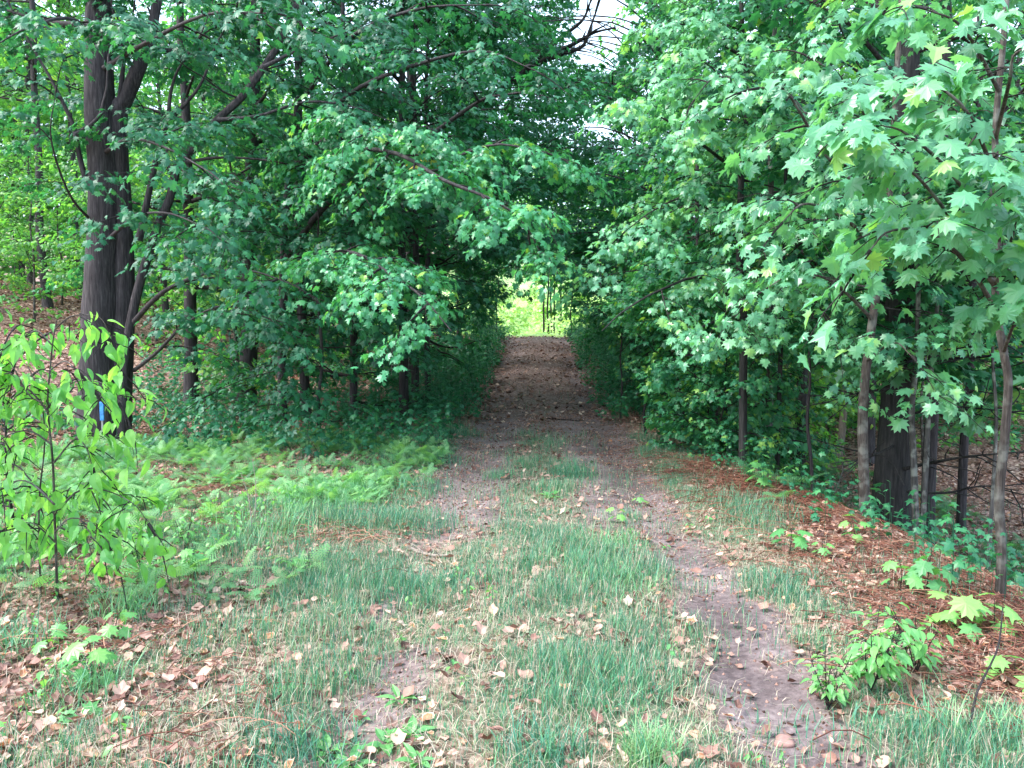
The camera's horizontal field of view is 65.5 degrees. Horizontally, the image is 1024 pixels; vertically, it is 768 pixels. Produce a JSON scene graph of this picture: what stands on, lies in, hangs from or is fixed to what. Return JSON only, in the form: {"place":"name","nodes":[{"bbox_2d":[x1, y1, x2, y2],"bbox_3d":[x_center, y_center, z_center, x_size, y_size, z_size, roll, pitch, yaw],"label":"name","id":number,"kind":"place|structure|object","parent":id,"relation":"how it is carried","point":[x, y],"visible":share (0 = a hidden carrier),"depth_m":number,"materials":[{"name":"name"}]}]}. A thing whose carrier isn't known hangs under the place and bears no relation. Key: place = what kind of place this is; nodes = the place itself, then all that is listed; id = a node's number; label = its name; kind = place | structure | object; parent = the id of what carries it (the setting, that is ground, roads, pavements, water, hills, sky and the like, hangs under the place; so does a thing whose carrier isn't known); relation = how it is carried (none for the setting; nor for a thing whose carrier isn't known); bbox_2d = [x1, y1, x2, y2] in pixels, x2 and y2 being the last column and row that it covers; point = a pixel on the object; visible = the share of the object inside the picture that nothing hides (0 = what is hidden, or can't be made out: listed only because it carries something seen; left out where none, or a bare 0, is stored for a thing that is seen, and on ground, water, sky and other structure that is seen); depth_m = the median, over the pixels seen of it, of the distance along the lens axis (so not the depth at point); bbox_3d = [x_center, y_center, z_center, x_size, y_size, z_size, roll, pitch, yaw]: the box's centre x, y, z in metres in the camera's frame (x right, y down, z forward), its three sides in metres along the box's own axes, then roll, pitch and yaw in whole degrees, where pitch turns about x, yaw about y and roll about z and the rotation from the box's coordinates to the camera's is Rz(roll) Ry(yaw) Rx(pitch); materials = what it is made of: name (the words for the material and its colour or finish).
{"place":"outdoors","nodes":[
{"label":"outdoors","id":0,"kind":"place"},
{"bbox_2d":[0,357,1023,767],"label":"grass","id":1,"kind":"structure","parent":0,"point":[926,725],"depth_m":4.15,"materials":[{"name":"green plant"}]},
{"bbox_2d":[0,226,1023,767],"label":"ground","id":2,"kind":"structure","parent":0,"point":[762,686],"depth_m":4.42,"materials":[{"name":"brown soil"}]},
{"bbox_2d":[0,171,64,298],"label":"leafy sapling","id":3,"kind":"object","parent":2,"relation":"on","point":[17,283],"visible":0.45,"depth_m":25.17,"materials":[{"name":"green plant"}]},
{"bbox_2d":[0,128,66,285],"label":"broadleaf tree","id":4,"kind":"object","parent":2,"relation":"on","point":[16,164],"visible":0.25,"depth_m":27.76,"materials":[{"name":"green plant"}]},
{"bbox_2d":[0,1,83,280],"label":"broadleaf tree","id":5,"kind":"object","parent":2,"relation":"on","point":[13,137],"visible":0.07,"depth_m":38.82,"materials":[{"name":"green plant"}]},
{"bbox_2d":[0,0,84,165],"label":"broadleaf tree","id":6,"kind":"object","parent":2,"relation":"on","point":[4,89],"visible":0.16,"depth_m":28.31,"materials":[{"name":"green plant"}]},
{"bbox_2d":[0,211,84,289],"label":"leafy sapling","id":7,"kind":"object","parent":2,"relation":"on","point":[36,270],"visible":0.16,"depth_m":32.63,"materials":[{"name":"green plant"}]},
{"bbox_2d":[0,126,86,324],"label":"leafy sapling","id":8,"kind":"object","parent":2,"relation":"on","point":[55,174],"visible":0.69,"depth_m":21.84,"materials":[{"name":"green plant"}]},
{"bbox_2d":[0,141,86,304],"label":"leafy sapling","id":9,"kind":"object","parent":2,"relation":"on","point":[57,221],"visible":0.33,"depth_m":24.93,"materials":[{"name":"green plant"}]},
{"bbox_2d":[0,296,96,558],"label":"beech sapling","id":10,"kind":"object","parent":2,"relation":"on","point":[36,363],"visible":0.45,"depth_m":5.58,"materials":[{"name":"green plant"}]},
{"bbox_2d":[5,34,132,271],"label":"broadleaf tree","id":11,"kind":"object","parent":2,"relation":"on","point":[64,157],"visible":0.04,"depth_m":39.27,"materials":[{"name":"green plant"}]},
{"bbox_2d":[0,0,142,283],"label":"broadleaf tree","id":12,"kind":"object","parent":2,"relation":"on","point":[29,279],"visible":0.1,"depth_m":32.24,"materials":[{"name":"green plant"}]},
{"bbox_2d":[56,700,102,725],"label":"maple seedling","id":13,"kind":"object","parent":2,"relation":"on","point":[97,710],"visible":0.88,"depth_m":3.26,"materials":[{"name":"green plant"}]},
{"bbox_2d":[0,0,160,308],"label":"broadleaf tree","id":14,"kind":"object","parent":2,"relation":"on","point":[47,302],"visible":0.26,"depth_m":24.05,"materials":[{"name":"green plant"}]},
{"bbox_2d":[0,0,163,299],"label":"broadleaf tree","id":15,"kind":"object","parent":2,"relation":"on","point":[66,78],"visible":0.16,"depth_m":26.70,"materials":[{"name":"green plant"}]},
{"bbox_2d":[0,106,170,334],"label":"leafy sapling","id":16,"kind":"object","parent":2,"relation":"on","point":[75,254],"visible":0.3,"depth_m":19.78,"materials":[{"name":"green plant"}]},
{"bbox_2d":[0,312,176,624],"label":"beech sapling","id":17,"kind":"object","parent":2,"relation":"on","point":[107,391],"visible":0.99,"depth_m":4.47,"materials":[{"name":"green plant"}]},
{"bbox_2d":[59,635,117,685],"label":"maple seedling","id":18,"kind":"object","parent":2,"relation":"on","point":[70,656],"visible":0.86,"depth_m":3.53,"materials":[{"name":"green plant"}]},
{"bbox_2d":[98,611,137,638],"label":"maple seedling","id":19,"kind":"object","parent":2,"relation":"on","point":[107,630],"visible":0.97,"depth_m":4.02,"materials":[{"name":"green plant"}]},
{"bbox_2d":[116,525,159,571],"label":"seedling","id":20,"kind":"object","parent":2,"relation":"on","point":[144,540],"visible":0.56,"depth_m":5.10,"materials":[{"name":"green plant"}]},
{"bbox_2d":[57,3,236,327],"bbox_3d":[-10.836,-6.487,24.247,5.520,9.839,5.171,-3,5,-33],"label":"broadleaf tree","id":21,"kind":"object","parent":2,"relation":"on","point":[165,304],"visible":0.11,"depth_m":23.92,"materials":[{"name":"green plant"}]},
{"bbox_2d":[75,129,225,346],"bbox_3d":[-9.717,-3.976,21.792,3.767,6.352,3.976,0,4,-2],"label":"leafy sapling","id":22,"kind":"object","parent":2,"relation":"on","point":[153,313],"visible":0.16,"depth_m":21.85,"materials":[{"name":"green plant"}]},
{"bbox_2d":[5,0,347,409],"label":"maple tree","id":23,"kind":"object","parent":2,"relation":"on","point":[190,379],"visible":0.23,"depth_m":14.30,"materials":[{"name":"green plant"}]},
{"bbox_2d":[163,503,206,548],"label":"leafy bush","id":24,"kind":"object","parent":2,"relation":"on","point":[184,525],"visible":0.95,"depth_m":5.69,"materials":[{"name":"green plant"}]},
{"bbox_2d":[115,0,285,297],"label":"broadleaf tree","id":25,"kind":"object","parent":2,"relation":"on","point":[164,85],"visible":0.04,"depth_m":31.63,"materials":[{"name":"green plant"}]},
{"bbox_2d":[134,217,312,375],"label":"leafy sapling","id":26,"kind":"object","parent":2,"relation":"on","point":[200,304],"visible":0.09,"depth_m":19.66,"materials":[{"name":"green plant"}]},
{"bbox_2d":[59,0,394,406],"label":"maple tree","id":27,"kind":"object","parent":2,"relation":"on","point":[249,355],"visible":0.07,"depth_m":14.92,"materials":[{"name":"green plant"}]},
{"bbox_2d":[130,88,329,409],"bbox_3d":[-5.137,-2.498,15.114,4.267,6.565,4.504,2,5,27],"label":"leafy sapling","id":28,"kind":"object","parent":2,"relation":"on","point":[215,379],"visible":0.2,"depth_m":14.34,"materials":[{"name":"green plant"}]},
{"bbox_2d":[0,0,461,441],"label":"maple tree","id":29,"kind":"object","parent":2,"relation":"on","point":[112,288],"visible":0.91,"depth_m":10.01,"materials":[{"name":"green plant"}]},
{"bbox_2d":[167,0,328,319],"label":"broadleaf tree","id":30,"kind":"object","parent":2,"relation":"on","point":[288,98],"visible":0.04,"depth_m":28.68,"materials":[{"name":"green plant"}]},
{"bbox_2d":[142,114,467,466],"bbox_3d":[-2.809,-1.226,11.022,3.971,4.611,4.354,3,5,38],"label":"maple sapling","id":31,"kind":"object","parent":2,"relation":"on","point":[320,373],"visible":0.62,"depth_m":10.57,"materials":[{"name":"green plant"}]},
{"bbox_2d":[165,0,526,419],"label":"maple tree","id":32,"kind":"object","parent":2,"relation":"on","point":[340,5],"visible":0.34,"depth_m":12.44,"materials":[{"name":"green plant"}]},
{"bbox_2d":[327,741,376,767],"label":"plantain","id":33,"kind":"object","parent":2,"relation":"on","point":[352,751],"visible":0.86,"depth_m":2.99,"materials":[{"name":"green plant"}]},
{"bbox_2d":[114,0,650,425],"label":"maple tree","id":34,"kind":"object","parent":2,"relation":"on","point":[401,64],"visible":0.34,"depth_m":10.56,"materials":[{"name":"green plant"}]},
{"bbox_2d":[361,727,409,755],"bbox_3d":[-0.503,1.402,3.113,0.176,0.035,0.214,3,5,35],"label":"plantain","id":35,"kind":"object","parent":2,"relation":"on","point":[380,734],"visible":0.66,"depth_m":3.13,"materials":[{"name":"green plant"}]},
{"bbox_2d":[387,715,434,740],"bbox_3d":[-0.396,1.373,3.160,0.198,0.047,0.174,0,4,2],"label":"plantain","id":36,"kind":"object","parent":2,"relation":"on","point":[414,722],"visible":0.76,"depth_m":3.18,"materials":[{"name":"green plant"}]},
{"bbox_2d":[257,0,566,401],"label":"maple tree","id":37,"kind":"object","parent":2,"relation":"on","point":[427,262],"visible":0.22,"depth_m":14.19,"materials":[{"name":"green plant"}]},
{"bbox_2d":[392,742,434,767],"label":"plantain","id":38,"kind":"object","parent":2,"relation":"on","point":[409,748],"visible":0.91,"depth_m":2.95,"materials":[{"name":"green plant"}]},
{"bbox_2d":[271,0,557,416],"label":"maple tree","id":39,"kind":"object","parent":2,"relation":"on","point":[403,381],"visible":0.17,"depth_m":13.36,"materials":[{"name":"green plant"}]},
{"bbox_2d":[271,0,579,412],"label":"maple tree","id":40,"kind":"object","parent":2,"relation":"on","point":[490,132],"visible":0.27,"depth_m":13.50,"materials":[{"name":"green plant"}]},
{"bbox_2d":[244,0,624,426],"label":"maple tree","id":41,"kind":"object","parent":2,"relation":"on","point":[426,161],"visible":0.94,"depth_m":8.59,"materials":[{"name":"green plant"}]},
{"bbox_2d":[422,273,503,358],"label":"maple sapling","id":42,"kind":"object","parent":2,"relation":"on","point":[466,317],"visible":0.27,"depth_m":21.93,"materials":[{"name":"green plant"}]},
{"bbox_2d":[330,288,620,337],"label":"clearing herbs","id":43,"kind":"object","parent":2,"relation":"on","point":[533,331],"visible":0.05,"depth_m":34.22,"materials":[{"name":"green plant"}]},
{"bbox_2d":[286,0,678,391],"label":"maple tree","id":44,"kind":"object","parent":2,"relation":"on","point":[535,136],"visible":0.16,"depth_m":16.26,"materials":[{"name":"green plant"}]},
{"bbox_2d":[291,0,683,363],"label":"maple tree","id":45,"kind":"object","parent":2,"relation":"on","point":[550,115],"visible":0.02,"depth_m":19.28,"materials":[{"name":"green plant"}]},
{"bbox_2d":[359,0,647,352],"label":"maple tree","id":46,"kind":"object","parent":2,"relation":"on","point":[476,322],"visible":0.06,"depth_m":21.78,"materials":[{"name":"green plant"}]},
{"bbox_2d":[0,280,1023,767],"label":"leaf litter","id":47,"kind":"object","parent":2,"relation":"on","point":[166,686],"visible":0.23,"depth_m":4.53,"materials":[{"name":"brown plant"}]},
{"bbox_2d":[0,319,1023,607],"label":"undergrowth","id":48,"kind":"object","parent":2,"relation":"on","point":[444,391],"visible":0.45,"depth_m":12.23,"materials":[{"name":"green plant"}]},
{"bbox_2d":[0,463,1023,767],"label":"weeds","id":49,"kind":"object","parent":2,"relation":"on","point":[64,671],"visible":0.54,"depth_m":4.98,"materials":[{"name":"green plant"}]},
{"bbox_2d":[0,2,1023,328],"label":"wood","id":50,"kind":"object","parent":2,"relation":"on","point":[10,270],"depth_m":43.09,"materials":[{"name":"green plant"}]},
{"bbox_2d":[0,411,1023,606],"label":"ferns","id":51,"kind":"object","parent":2,"relation":"on","point":[172,446],"visible":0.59,"depth_m":7.97,"materials":[{"name":"green plant"}]},
{"bbox_2d":[494,309,531,335],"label":"lime bush","id":52,"kind":"object","parent":2,"relation":"on","point":[523,316],"visible":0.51,"depth_m":37.52,"materials":[{"name":"green plant"}]},
{"bbox_2d":[406,22,624,339],"bbox_3d":[-0.557,-6.351,26.402,8.706,11.098,5.884,1,4,15],"label":"maple tree","id":53,"kind":"object","parent":2,"relation":"on","point":[486,313],"visible":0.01,"depth_m":26.60,"materials":[{"name":"green plant"}]},
{"bbox_2d":[519,299,561,334],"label":"lime bush","id":54,"kind":"object","parent":2,"relation":"on","point":[539,305],"visible":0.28,"depth_m":42.47,"materials":[{"name":"green plant"}]},
{"bbox_2d":[420,0,723,353],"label":"maple tree","id":55,"kind":"object","parent":2,"relation":"on","point":[574,222],"visible":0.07,"depth_m":21.37,"materials":[{"name":"green plant"}]},
{"bbox_2d":[459,8,705,341],"bbox_3d":[2.645,-6.256,25.881,9.321,12.060,6.182,0,4,2],"label":"maple tree","id":56,"kind":"object","parent":2,"relation":"on","point":[570,216],"visible":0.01,"depth_m":25.22,"materials":[{"name":"green plant"}]},
{"bbox_2d":[429,0,789,378],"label":"maple tree","id":57,"kind":"object","parent":2,"relation":"on","point":[538,110],"visible":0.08,"depth_m":18.20,"materials":[{"name":"green plant"}]},
{"bbox_2d":[290,343,929,767],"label":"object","id":58,"kind":"object","parent":2,"relation":"on","point":[616,429],"visible":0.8,"depth_m":8.00,"materials":[{"name":"brown soil"}]},
{"bbox_2d":[364,0,873,409],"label":"maple tree","id":59,"kind":"object","parent":2,"relation":"on","point":[579,253],"visible":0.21,"depth_m":14.49,"materials":[{"name":"green plant"}]},
{"bbox_2d":[559,246,689,417],"bbox_3d":[1.974,-0.823,13.493,2.319,3.126,2.024,-1,4,-16],"label":"leafy shrub","id":60,"kind":"object","parent":2,"relation":"on","point":[620,277],"visible":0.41,"depth_m":13.46,"materials":[{"name":"green plant"}]},
{"bbox_2d":[562,203,709,411],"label":"maple sapling","id":61,"kind":"object","parent":2,"relation":"on","point":[627,216],"visible":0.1,"depth_m":14.62,"materials":[{"name":"green plant"}]},
{"bbox_2d":[580,257,737,433],"bbox_3d":[2.283,-0.504,11.705,2.374,2.792,2.516,-1,4,-19],"label":"leafy shrub","id":62,"kind":"object","parent":2,"relation":"on","point":[625,303],"visible":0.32,"depth_m":11.24,"materials":[{"name":"green plant"}]},
{"bbox_2d":[605,219,730,415],"bbox_3d":[2.863,-1.080,14.134,2.620,3.953,2.311,-2,4,-26],"label":"leafy shrub","id":63,"kind":"object","parent":2,"relation":"on","point":[638,364],"visible":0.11,"depth_m":13.90,"materials":[{"name":"green plant"}]},
{"bbox_2d":[591,1,749,181],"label":"broadleaf tree","id":64,"kind":"object","parent":2,"relation":"on","point":[618,22],"visible":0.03,"depth_m":25.61,"materials":[{"name":"green plant"}]},
{"bbox_2d":[613,259,776,456],"bbox_3d":[2.496,-0.334,10.774,2.242,2.721,2.601,0,4,2],"label":"leafy shrub","id":65,"kind":"object","parent":2,"relation":"on","point":[654,326],"visible":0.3,"depth_m":10.51,"materials":[{"name":"green plant"}]},
{"bbox_2d":[542,0,852,481],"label":"maple tree","id":66,"kind":"object","parent":2,"relation":"on","point":[645,149],"visible":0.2,"depth_m":11.29,"materials":[{"name":"green plant"}]},
{"bbox_2d":[634,245,787,453],"bbox_3d":[2.898,-0.466,11.440,2.265,3.251,2.940,0,4,2],"label":"leafy shrub","id":67,"kind":"object","parent":2,"relation":"on","point":[687,357],"visible":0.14,"depth_m":11.22,"materials":[{"name":"green plant"}]},
{"bbox_2d":[625,246,812,455],"bbox_3d":[2.737,-0.405,10.395,2.566,2.844,2.728,0,4,2],"label":"maple sapling","id":68,"kind":"object","parent":2,"relation":"on","point":[757,411],"visible":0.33,"depth_m":9.93,"materials":[{"name":"green plant"}]},
{"bbox_2d":[549,0,899,466],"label":"maple tree","id":69,"kind":"object","parent":2,"relation":"on","point":[639,108],"visible":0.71,"depth_m":7.68,"materials":[{"name":"green plant"}]},
{"bbox_2d":[641,344,840,472],"bbox_3d":[2.766,0.403,9.844,2.257,2.003,2.223,-3,5,-34],"label":"leafy shrub","id":70,"kind":"object","parent":2,"relation":"on","point":[762,437],"visible":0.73,"depth_m":9.63,"materials":[{"name":"green plant"}]},
{"bbox_2d":[712,304,846,472],"bbox_3d":[3.923,0.069,12.605,2.307,2.726,2.537,4,6,43],"label":"leafy shrub","id":71,"kind":"object","parent":2,"relation":"on","point":[793,360],"visible":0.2,"depth_m":12.28,"materials":[{"name":"green plant"}]},
{"bbox_2d":[769,524,813,554],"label":"maple seedling","id":72,"kind":"object","parent":2,"relation":"on","point":[801,541],"visible":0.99,"depth_m":5.55,"materials":[{"name":"green plant"}]},
{"bbox_2d":[628,0,982,456],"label":"maple sapling","id":73,"kind":"object","parent":2,"relation":"on","point":[644,271],"visible":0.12,"depth_m":10.26,"materials":[{"name":"green plant"}]},
{"bbox_2d":[677,185,940,491],"bbox_3d":[3.490,-0.407,9.044,2.755,3.700,2.303,3,5,33],"label":"maple sapling","id":74,"kind":"object","parent":2,"relation":"on","point":[818,365],"visible":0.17,"depth_m":8.97,"materials":[{"name":"green plant"}]},
{"bbox_2d":[637,0,982,475],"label":"maple sapling","id":75,"kind":"object","parent":2,"relation":"on","point":[782,173],"visible":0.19,"depth_m":9.36,"materials":[{"name":"green plant"}]},
{"bbox_2d":[747,296,879,470],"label":"leafy sapling","id":76,"kind":"object","parent":2,"relation":"on","point":[825,379],"visible":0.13,"depth_m":12.63,"materials":[{"name":"green plant"}]},
{"bbox_2d":[641,0,991,484],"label":"maple tree","id":77,"kind":"object","parent":2,"relation":"on","point":[803,399],"visible":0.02,"depth_m":12.66,"materials":[{"name":"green plant"}]},
{"bbox_2d":[796,644,859,709],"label":"leafy bush","id":78,"kind":"object","parent":2,"relation":"on","point":[830,690],"visible":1,"depth_m":3.35,"materials":[{"name":"green plant"}]},
{"bbox_2d":[790,303,880,443],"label":"leafy sapling","id":79,"kind":"object","parent":2,"relation":"on","point":[849,425],"visible":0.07,"depth_m":15.07,"materials":[{"name":"green plant"}]},
{"bbox_2d":[648,0,1023,533],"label":"maple tree","id":80,"kind":"object","parent":2,"relation":"on","point":[892,458],"visible":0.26,"depth_m":8.27,"materials":[{"name":"green plant"}]},
{"bbox_2d":[834,389,846,456],"bbox_3d":[6.149,0.743,14.923,0.238,1.501,0.206,0,4,2],"label":"dead snag","id":81,"kind":"object","parent":2,"relation":"on","point":[841,433],"visible":0.45,"depth_m":14.85,"materials":[{"name":"grey wood"}]},
{"bbox_2d":[681,0,1023,519],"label":"maple sapling","id":82,"kind":"object","parent":2,"relation":"on","point":[787,231],"visible":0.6,"depth_m":6.17,"materials":[{"name":"green plant"}]},
{"bbox_2d":[712,0,1023,465],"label":"maple tree","id":83,"kind":"object","parent":2,"relation":"on","point":[871,438],"visible":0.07,"depth_m":14.29,"materials":[{"name":"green plant"}]},
{"bbox_2d":[844,604,922,691],"bbox_3d":[1.598,1.168,3.429,0.314,0.369,0.502,2,5,28],"label":"leafy bush","id":84,"kind":"object","parent":2,"relation":"on","point":[885,662],"visible":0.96,"depth_m":3.38,"materials":[{"name":"green plant"}]},
{"bbox_2d":[748,0,1023,544],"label":"maple tree","id":85,"kind":"object","parent":2,"relation":"on","point":[931,503],"visible":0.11,"depth_m":9.46,"materials":[{"name":"green plant"}]},
{"bbox_2d":[757,167,1023,539],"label":"sapling","id":86,"kind":"object","parent":2,"relation":"on","point":[919,296],"visible":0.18,"depth_m":7.83,"materials":[{"name":"plant"}]},
{"bbox_2d":[775,0,1023,599],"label":"maple sapling","id":87,"kind":"object","parent":2,"relation":"on","point":[860,146],"visible":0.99,"depth_m":3.94,"materials":[{"name":"green plant"}]},
{"bbox_2d":[877,560,924,592],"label":"maple seedling","id":88,"kind":"object","parent":2,"relation":"on","point":[913,580],"visible":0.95,"depth_m":4.68,"materials":[{"name":"green plant"}]},
{"bbox_2d":[789,151,1023,534],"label":"sapling","id":89,"kind":"object","parent":2,"relation":"on","point":[941,299],"visible":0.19,"depth_m":7.68,"materials":[{"name":"plant"}]},
{"bbox_2d":[802,0,1023,204],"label":"broadleaf tree","id":90,"kind":"object","parent":2,"relation":"on","point":[846,75],"visible":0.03,"depth_m":20.65,"materials":[{"name":"green plant"}]},
{"bbox_2d":[872,602,954,673],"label":"leafy bush","id":91,"kind":"object","parent":2,"relation":"on","point":[919,651],"visible":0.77,"depth_m":3.58,"materials":[{"name":"green plant"}]},
{"bbox_2d":[825,1,1023,532],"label":"maple tree","id":92,"kind":"object","parent":2,"relation":"on","point":[962,478],"visible":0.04,"depth_m":10.41,"materials":[{"name":"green plant"}]},
{"bbox_2d":[833,140,1023,570],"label":"maple sapling","id":93,"kind":"object","parent":2,"relation":"on","point":[898,376],"visible":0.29,"depth_m":7.37,"materials":[{"name":"green plant"}]},
{"bbox_2d":[898,545,958,598],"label":"maple seedling","id":94,"kind":"object","parent":2,"relation":"on","point":[920,568],"visible":0.9,"depth_m":4.68,"materials":[{"name":"green plant"}]},
{"bbox_2d":[841,284,1023,460],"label":"leafy sapling","id":95,"kind":"object","parent":2,"relation":"on","point":[984,435],"visible":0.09,"depth_m":14.54,"materials":[{"name":"green plant"}]},
{"bbox_2d":[923,590,994,641],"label":"maple seedling","id":96,"kind":"object","parent":2,"relation":"on","point":[969,607],"visible":0.95,"depth_m":4.06,"materials":[{"name":"green plant"}]},
{"bbox_2d":[965,607,1013,748],"bbox_3d":[1.987,1.216,3.351,0.132,0.300,0.948,4,6,43],"label":"fallen stick","id":97,"kind":"object","parent":2,"relation":"on","point":[980,684],"visible":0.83,"depth_m":3.35,"materials":[{"name":"brown wood"}]},
{"bbox_2d":[959,593,1023,642],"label":"maple seedling","id":98,"kind":"object","parent":2,"relation":"on","point":[1011,614],"visible":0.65,"depth_m":4.12,"materials":[{"name":"green plant"}]},
{"bbox_2d":[977,655,1023,697],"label":"maple seedling","id":99,"kind":"object","parent":2,"relation":"on","point":[1000,662],"visible":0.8,"depth_m":3.56,"materials":[{"name":"green plant"}]},
{"bbox_2d":[0,0,1023,229],"label":"sky","id":100,"kind":"structure","parent":0,"point":[606,7],"materials":[{"name":"white"}]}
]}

